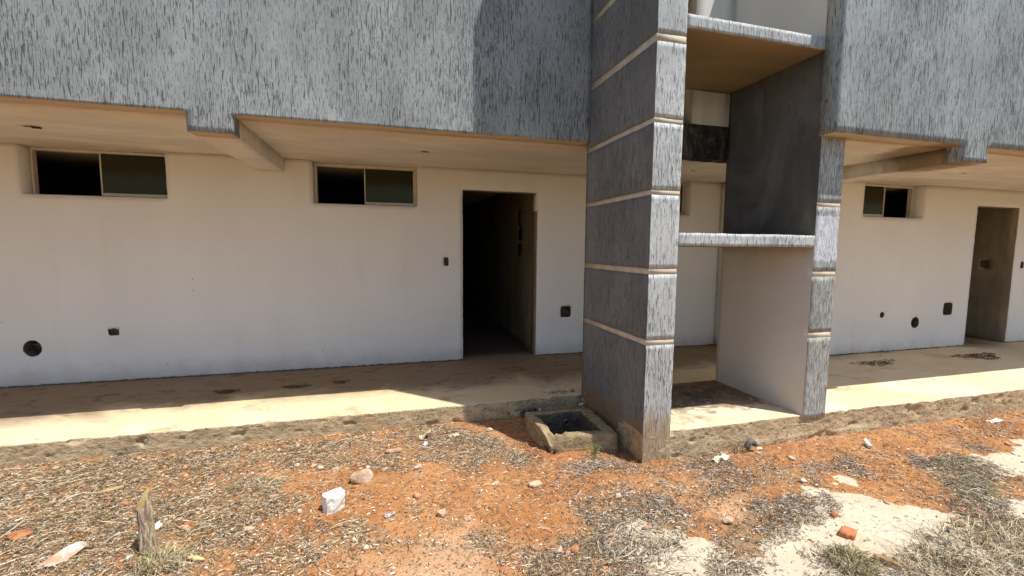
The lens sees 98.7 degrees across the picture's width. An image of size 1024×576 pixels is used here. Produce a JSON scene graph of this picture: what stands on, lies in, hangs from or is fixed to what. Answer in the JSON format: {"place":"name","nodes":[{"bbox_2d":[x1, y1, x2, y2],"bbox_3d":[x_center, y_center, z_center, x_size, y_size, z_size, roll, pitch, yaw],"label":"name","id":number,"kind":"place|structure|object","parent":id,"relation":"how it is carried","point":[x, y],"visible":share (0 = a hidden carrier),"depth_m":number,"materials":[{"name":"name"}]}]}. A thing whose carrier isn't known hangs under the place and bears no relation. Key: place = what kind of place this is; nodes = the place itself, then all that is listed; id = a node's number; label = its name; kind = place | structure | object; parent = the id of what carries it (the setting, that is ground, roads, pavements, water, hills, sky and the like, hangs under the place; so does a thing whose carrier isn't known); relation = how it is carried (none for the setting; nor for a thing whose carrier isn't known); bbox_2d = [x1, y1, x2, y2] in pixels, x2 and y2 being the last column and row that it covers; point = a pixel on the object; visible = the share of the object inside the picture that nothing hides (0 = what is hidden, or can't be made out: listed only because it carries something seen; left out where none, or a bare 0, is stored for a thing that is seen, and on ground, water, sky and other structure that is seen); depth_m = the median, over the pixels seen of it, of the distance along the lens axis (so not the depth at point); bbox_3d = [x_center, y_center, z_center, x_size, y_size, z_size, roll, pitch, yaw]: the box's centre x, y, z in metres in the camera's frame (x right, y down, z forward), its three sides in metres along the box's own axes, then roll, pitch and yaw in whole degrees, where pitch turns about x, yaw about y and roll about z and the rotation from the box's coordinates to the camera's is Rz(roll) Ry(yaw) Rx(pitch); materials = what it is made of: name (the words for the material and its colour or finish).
{"place":"outdoors","nodes":[
{"label":"outdoors","id":0,"kind":"place"},
{"bbox_2d":[0,410,1023,575],"bbox_3d":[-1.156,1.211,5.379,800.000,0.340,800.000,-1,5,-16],"label":"ground","id":1,"kind":"structure","parent":0,"point":[867,521],"depth_m":2.66,"materials":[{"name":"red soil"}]},
{"bbox_2d":[0,526,18,532],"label":"wood splinter","id":2,"kind":"object","parent":1,"relation":"on","point":[9,528],"visible":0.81,"depth_m":2.39,"materials":[{"name":"beige wood"}]},
{"bbox_2d":[4,530,33,540],"bbox_3d":[-2.629,1.318,2.339,0.112,0.039,0.077,-1,5,-16],"label":"stone","id":3,"kind":"object","parent":1,"relation":"on","point":[23,533],"visible":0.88,"depth_m":2.33,"materials":[{"name":"orange stone"}]},
{"bbox_2d":[37,541,88,568],"bbox_3d":[-2.235,1.331,2.189,0.124,0.072,0.192,2,5,19],"label":"stone","id":4,"kind":"object","parent":1,"relation":"on","point":[69,551],"visible":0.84,"depth_m":2.17,"materials":[{"name":"beige stone"}]},
{"bbox_2d":[92,484,123,495],"bbox_3d":[-2.562,1.286,2.788,0.153,0.030,0.049,-4,-5,-41],"label":"wood board","id":5,"kind":"object","parent":1,"relation":"on","point":[110,490],"visible":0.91,"depth_m":2.78,"materials":[{"name":"beige wood"}]},
{"bbox_2d":[136,487,158,556],"bbox_3d":[-1.833,1.188,2.208,0.094,0.351,0.093,-1,5,-16],"label":"tree stump","id":6,"kind":"object","parent":1,"relation":"on","point":[147,536],"visible":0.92,"depth_m":2.20,"materials":[{"name":"brown wood"}]},
{"bbox_2d":[137,520,162,533],"bbox_3d":[-1.966,1.305,2.389,0.046,0.038,0.111,4,6,34],"label":"paper scrap","id":7,"kind":"object","parent":1,"relation":"on","point":[157,524],"visible":0.37,"depth_m":2.42,"materials":[{"name":"white paper"}]},
{"bbox_2d":[123,540,201,575],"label":"dry grass tuft","id":8,"kind":"object","parent":1,"relation":"on","point":[164,554],"visible":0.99,"depth_m":2.13,"materials":[{"name":"beige plant"}]},
{"bbox_2d":[157,558,175,567],"bbox_3d":[-1.667,1.333,2.142,0.100,0.027,0.044,-5,7,-44],"label":"wood splinter","id":9,"kind":"object","parent":1,"relation":"on","point":[158,565],"visible":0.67,"depth_m":2.12,"materials":[{"name":"beige wood"}]},
{"bbox_2d":[184,521,194,524],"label":"stone","id":10,"kind":"object","parent":1,"relation":"on","point":[188,523],"visible":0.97,"depth_m":2.44,"materials":[{"name":"orange stone"}]},
{"bbox_2d":[188,555,203,560],"bbox_3d":[-1.536,1.327,2.156,0.115,0.016,0.031,1,5,10],"label":"wood splinter","id":11,"kind":"object","parent":1,"relation":"on","point":[194,558],"visible":1,"depth_m":2.15,"materials":[{"name":"beige wood"}]},
{"bbox_2d":[242,526,253,530],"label":"stone","id":12,"kind":"object","parent":1,"relation":"on","point":[249,527],"visible":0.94,"depth_m":2.38,"materials":[{"name":"beige stone"}]},
{"bbox_2d":[219,471,297,503],"bbox_3d":[-1.645,1.280,2.812,0.500,0.043,0.450,-1,5,-16],"label":"dry grass tuft","id":13,"kind":"object","parent":1,"relation":"on","point":[275,484],"visible":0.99,"depth_m":2.87,"materials":[{"name":"beige plant"}]},
{"bbox_2d":[255,467,271,471],"bbox_3d":[-1.721,1.266,3.079,0.140,0.019,0.026,-3,6,-36],"label":"wood splinter","id":14,"kind":"object","parent":1,"relation":"on","point":[263,469],"visible":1,"depth_m":3.06,"materials":[{"name":"brown wood"}]},
{"bbox_2d":[0,309,580,466],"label":"walkway","id":15,"kind":"structure","parent":1,"relation":"on","point":[494,373],"depth_m":3.97,"materials":[{"name":"concrete"}]},
{"bbox_2d":[214,388,239,393],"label":"leaf litter","id":16,"kind":"object","parent":15,"relation":"on","point":[224,391],"visible":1,"depth_m":4.23,"materials":[{"name":"brown plant"}]},
{"bbox_2d":[282,384,312,388],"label":"leaf litter","id":17,"kind":"object","parent":15,"relation":"on","point":[295,386],"visible":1,"depth_m":4.39,"materials":[{"name":"brown plant"}]},
{"bbox_2d":[333,380,348,383],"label":"leaf litter","id":18,"kind":"object","parent":15,"relation":"on","point":[341,381],"visible":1,"depth_m":4.55,"materials":[{"name":"brown plant"}]},
{"bbox_2d":[0,0,734,387],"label":"house","id":19,"kind":"structure","parent":15,"relation":"on","point":[190,188],"depth_m":4.41,"materials":[{"name":"paint"}]},
{"bbox_2d":[29,147,167,198],"bbox_3d":[-4.153,-1.159,4.491,1.183,0.469,0.064,-1,5,-16],"label":"window","id":20,"kind":"structure","parent":19,"relation":"in","point":[32,150],"depth_m":4.44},
{"bbox_2d":[314,162,416,206],"bbox_3d":[-1.704,-1.200,5.171,1.138,0.469,0.064,-1,5,-16],"label":"window","id":21,"kind":"structure","parent":19,"relation":"in","point":[316,165],"depth_m":5.16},
{"bbox_2d":[679,183,684,214],"bbox_3d":[1.905,-1.262,6.173,1.161,0.469,0.064,-1,5,-16],"label":"window","id":22,"kind":"structure","parent":19,"relation":"in","point":[682,184],"depth_m":6.30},
{"bbox_2d":[545,388,574,393],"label":"leaf litter","id":23,"kind":"object","parent":15,"relation":"on","point":[562,391],"visible":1,"depth_m":4.29,"materials":[{"name":"brown plant"}]},
{"bbox_2d":[322,487,344,514],"bbox_3d":[-1.054,1.260,2.599,0.128,0.109,0.117,-4,7,-38],"label":"stone","id":24,"kind":"object","parent":1,"relation":"on","point":[333,500],"visible":1,"depth_m":2.56,"materials":[{"name":"white stone"}]},
{"bbox_2d":[331,466,339,472],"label":"stone","id":25,"kind":"object","parent":1,"relation":"on","point":[335,469],"visible":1,"depth_m":3.05,"materials":[{"name":"beige stone"}]},
{"bbox_2d":[349,468,372,483],"bbox_3d":[-1.006,1.260,2.925,0.144,0.102,0.094,-3,6,-35],"label":"stone","id":26,"kind":"object","parent":1,"relation":"on","point":[363,476],"visible":0.98,"depth_m":2.90,"materials":[{"name":"beige stone"}]},
{"bbox_2d":[384,511,394,517],"bbox_3d":[-0.712,1.313,2.552,0.063,0.014,0.037,-3,6,-33],"label":"foil scrap","id":27,"kind":"object","parent":1,"relation":"on","point":[390,514],"visible":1,"depth_m":2.55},
{"bbox_2d":[386,447,401,454],"bbox_3d":[-0.899,1.239,3.337,0.115,0.033,0.039,-2,6,-27],"label":"brick fragment","id":28,"kind":"object","parent":1,"relation":"on","point":[393,450],"visible":0.98,"depth_m":3.33,"materials":[{"name":"brick"}]},
{"bbox_2d":[413,464,421,469],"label":"stone","id":29,"kind":"object","parent":1,"relation":"on","point":[417,466],"visible":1,"depth_m":3.09,"materials":[{"name":"beige stone"}]},
{"bbox_2d":[419,428,430,438],"bbox_3d":[-0.712,1.192,3.592,0.097,0.073,0.067,-2,6,-21],"label":"paper scrap","id":30,"kind":"object","parent":1,"relation":"on","point":[423,436],"visible":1,"depth_m":3.58,"materials":[{"name":"beige paper"}]},
{"bbox_2d":[437,510,446,517],"bbox_3d":[-0.412,1.324,2.576,0.056,0.047,0.048,3,6,22],"label":"stone","id":31,"kind":"object","parent":1,"relation":"on","point":[441,513],"visible":0.99,"depth_m":2.56,"materials":[{"name":"beige stone"}]},
{"bbox_2d":[0,416,1016,575],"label":"rubble chips","id":32,"kind":"object","parent":1,"relation":"on","point":[417,495],"visible":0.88,"depth_m":2.75,"materials":[{"name":"beige stone"}]},
{"bbox_2d":[0,410,1023,575],"bbox_3d":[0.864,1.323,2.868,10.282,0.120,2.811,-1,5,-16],"label":"straw litter","id":33,"kind":"object","parent":1,"relation":"on","point":[214,527],"visible":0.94,"depth_m":2.65,"materials":[{"name":"beige plant"}]},
{"bbox_2d":[0,411,1023,575],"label":"leaf flakes","id":34,"kind":"object","parent":1,"relation":"on","point":[345,536],"visible":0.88,"depth_m":2.67,"materials":[{"name":"brown plant"}]},
{"bbox_2d":[513,447,527,458],"bbox_3d":[0.047,1.252,3.333,0.107,0.088,0.165,-1,5,-16],"label":"dry grass tuft","id":35,"kind":"object","parent":1,"relation":"on","point":[518,453],"visible":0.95,"depth_m":3.31,"materials":[{"name":"beige plant"}]},
{"bbox_2d":[528,480,541,488],"bbox_3d":[0.150,1.288,2.879,0.085,0.034,0.047,-3,15,-33],"label":"brick fragment","id":36,"kind":"object","parent":1,"relation":"on","point":[534,484],"visible":1,"depth_m":2.87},
{"bbox_2d":[555,545,563,554],"bbox_3d":[0.240,1.340,2.236,0.042,0.055,0.054,4,7,37],"label":"stone","id":37,"kind":"object","parent":1,"relation":"on","point":[558,550],"visible":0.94,"depth_m":2.22,"materials":[{"name":"beige stone"}]},
{"bbox_2d":[525,407,617,453],"bbox_3d":[0.475,1.321,3.640,0.602,0.447,0.615,-1,5,-16],"label":"drain box","id":38,"kind":"object","parent":1,"relation":"on","point":[555,431],"visible":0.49,"depth_m":3.56,"materials":[{"name":"concrete"}]},
{"bbox_2d":[570,545,578,552],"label":"stone","id":39,"kind":"object","parent":1,"relation":"on","point":[574,548],"visible":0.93,"depth_m":2.25,"materials":[{"name":"orange stone"}]},
{"bbox_2d":[588,442,605,455],"bbox_3d":[0.610,1.217,3.310,0.150,0.097,0.150,-2,6,-29],"label":"dry grass tuft","id":40,"kind":"object","parent":1,"relation":"on","point":[593,452],"visible":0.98,"depth_m":3.32,"materials":[{"name":"beige plant"}]},
{"bbox_2d":[580,522,709,575],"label":"dry grass tuft","id":41,"kind":"object","parent":1,"relation":"on","point":[662,554],"visible":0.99,"depth_m":2.22,"materials":[{"name":"beige plant"}]},
{"bbox_2d":[710,453,730,462],"bbox_3d":[1.544,1.253,3.255,0.168,0.045,0.062,-3,6,-30],"label":"paper scrap","id":42,"kind":"object","parent":1,"relation":"on","point":[723,456],"visible":1,"depth_m":3.24,"materials":[{"name":"white paper"}]},
{"bbox_2d":[722,517,732,523],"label":"stone","id":43,"kind":"object","parent":1,"relation":"on","point":[725,520],"visible":0.98,"depth_m":2.49,"materials":[{"name":"beige stone"}]},
{"bbox_2d":[732,443,746,453],"bbox_3d":[1.758,1.235,3.405,0.195,0.077,0.177,2,6,20],"label":"dry grass tuft","id":44,"kind":"object","parent":1,"relation":"on","point":[739,449],"visible":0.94,"depth_m":3.40,"materials":[{"name":"beige plant"}]},
{"bbox_2d":[470,308,1023,461],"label":"walkway","id":45,"kind":"structure","parent":1,"relation":"on","point":[914,387],"depth_m":4.18,"materials":[{"name":"concrete"}]},
{"bbox_2d":[672,384,724,406],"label":"leaf litter","id":46,"kind":"object","parent":45,"relation":"on","point":[715,385],"visible":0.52,"depth_m":4.07,"materials":[{"name":"plant"}]},
{"bbox_2d":[581,0,844,463],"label":"ledge frame","id":47,"kind":"object","parent":45,"relation":"on","point":[761,62],"visible":0.94,"depth_m":3.55,"materials":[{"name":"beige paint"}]},
{"bbox_2d":[714,0,1023,355],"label":"house","id":48,"kind":"structure","parent":45,"relation":"on","point":[922,108],"depth_m":4.52,"materials":[{"name":"paint"}]},
{"bbox_2d":[863,184,913,217],"bbox_3d":[4.925,-1.152,5.858,1.068,0.437,0.064,-1,5,-16],"label":"window","id":49,"kind":"structure","parent":48,"relation":"in","point":[874,196],"depth_m":5.82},
{"bbox_2d":[849,359,894,365],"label":"leaf litter","id":50,"kind":"object","parent":45,"relation":"on","point":[874,362],"visible":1,"depth_m":5.28,"materials":[{"name":"brown plant"}]},
{"bbox_2d":[950,352,999,359],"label":"leaf litter","id":51,"kind":"object","parent":45,"relation":"on","point":[978,356],"visible":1,"depth_m":5.66,"materials":[{"name":"brown plant"}]},
{"bbox_2d":[744,439,757,449],"bbox_3d":[1.851,1.206,3.404,0.113,0.076,0.045,-1,5,-16],"label":"pipe elbow","id":52,"kind":"object","parent":1,"relation":"on","point":[750,442],"visible":0.98,"depth_m":3.38,"materials":[{"name":"grey plastic"}]},
{"bbox_2d":[813,506,823,513],"bbox_3d":[1.827,1.322,2.625,0.067,0.044,0.047,-1,5,-16],"label":"stone","id":53,"kind":"object","parent":1,"relation":"on","point":[817,508],"visible":0.94,"depth_m":2.61,"materials":[{"name":"beige stone"}]},
{"bbox_2d":[831,511,838,516],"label":"stone","id":54,"kind":"object","parent":1,"relation":"on","point":[835,513],"visible":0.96,"depth_m":2.58,"materials":[{"name":"orange stone"}]},
{"bbox_2d":[838,525,856,539],"bbox_3d":[1.835,1.341,2.403,0.086,0.036,0.071,-5,7,-44],"label":"brick fragment","id":55,"kind":"object","parent":1,"relation":"on","point":[846,532],"visible":0.99,"depth_m":2.39,"materials":[{"name":"orange brick"}]},
{"bbox_2d":[809,536,892,575],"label":"dry grass tuft","id":56,"kind":"object","parent":1,"relation":"on","point":[828,552],"visible":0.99,"depth_m":2.18,"materials":[{"name":"beige plant"}]},
{"bbox_2d":[862,438,872,448],"bbox_3d":[2.833,1.238,3.502,0.034,0.056,0.083,1,5,9],"label":"plastic tube","id":57,"kind":"object","parent":1,"relation":"on","point":[867,443],"visible":1,"depth_m":3.49,"materials":[{"name":"white plastic"}]},
{"bbox_2d":[873,553,912,570],"bbox_3d":[1.884,1.361,2.177,0.055,0.035,0.150,-4,7,-42],"label":"wood splinter","id":58,"kind":"object","parent":1,"relation":"on","point":[888,561],"visible":0.86,"depth_m":2.18,"materials":[{"name":"beige wood"}]},
{"bbox_2d":[872,539,1003,575],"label":"dry grass tuft","id":59,"kind":"object","parent":1,"relation":"on","point":[947,557],"visible":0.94,"depth_m":2.17,"materials":[{"name":"beige plant"}]},
{"bbox_2d":[877,510,1023,575],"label":"dry grass tuft","id":60,"kind":"object","parent":1,"relation":"on","point":[972,537],"visible":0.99,"depth_m":2.30,"materials":[{"name":"beige plant"}]},
{"bbox_2d":[950,516,965,527],"bbox_3d":[2.546,1.341,2.512,0.066,0.056,0.048,2,5,14],"label":"stone","id":61,"kind":"object","parent":1,"relation":"on","point":[959,523],"visible":0.77,"depth_m":2.50,"materials":[{"name":"beige stone"}]},
{"bbox_2d":[938,451,993,469],"bbox_3d":[3.274,1.275,3.256,0.407,0.049,0.357,-1,5,-16],"label":"dry grass tuft","id":62,"kind":"object","parent":1,"relation":"on","point":[962,463],"visible":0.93,"depth_m":3.22,"materials":[{"name":"beige plant"}]},
{"bbox_2d":[935,472,1020,500],"bbox_3d":[3.068,1.303,2.911,0.413,0.042,0.390,4,6,37],"label":"dry grass tuft","id":63,"kind":"object","parent":1,"relation":"on","point":[991,491],"visible":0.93,"depth_m":2.89,"materials":[{"name":"beige plant"}]},
{"bbox_2d":[943,502,1023,570],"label":"dry grass tuft","id":64,"kind":"object","parent":1,"relation":"on","point":[1011,523],"visible":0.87,"depth_m":2.42,"materials":[{"name":"beige plant"}]},
{"bbox_2d":[985,418,1002,422],"bbox_3d":[4.439,1.219,4.043,0.155,0.026,0.048,-1,5,-13],"label":"tile flake","id":65,"kind":"object","parent":1,"relation":"on","point":[996,420],"visible":1,"depth_m":4.04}
]}

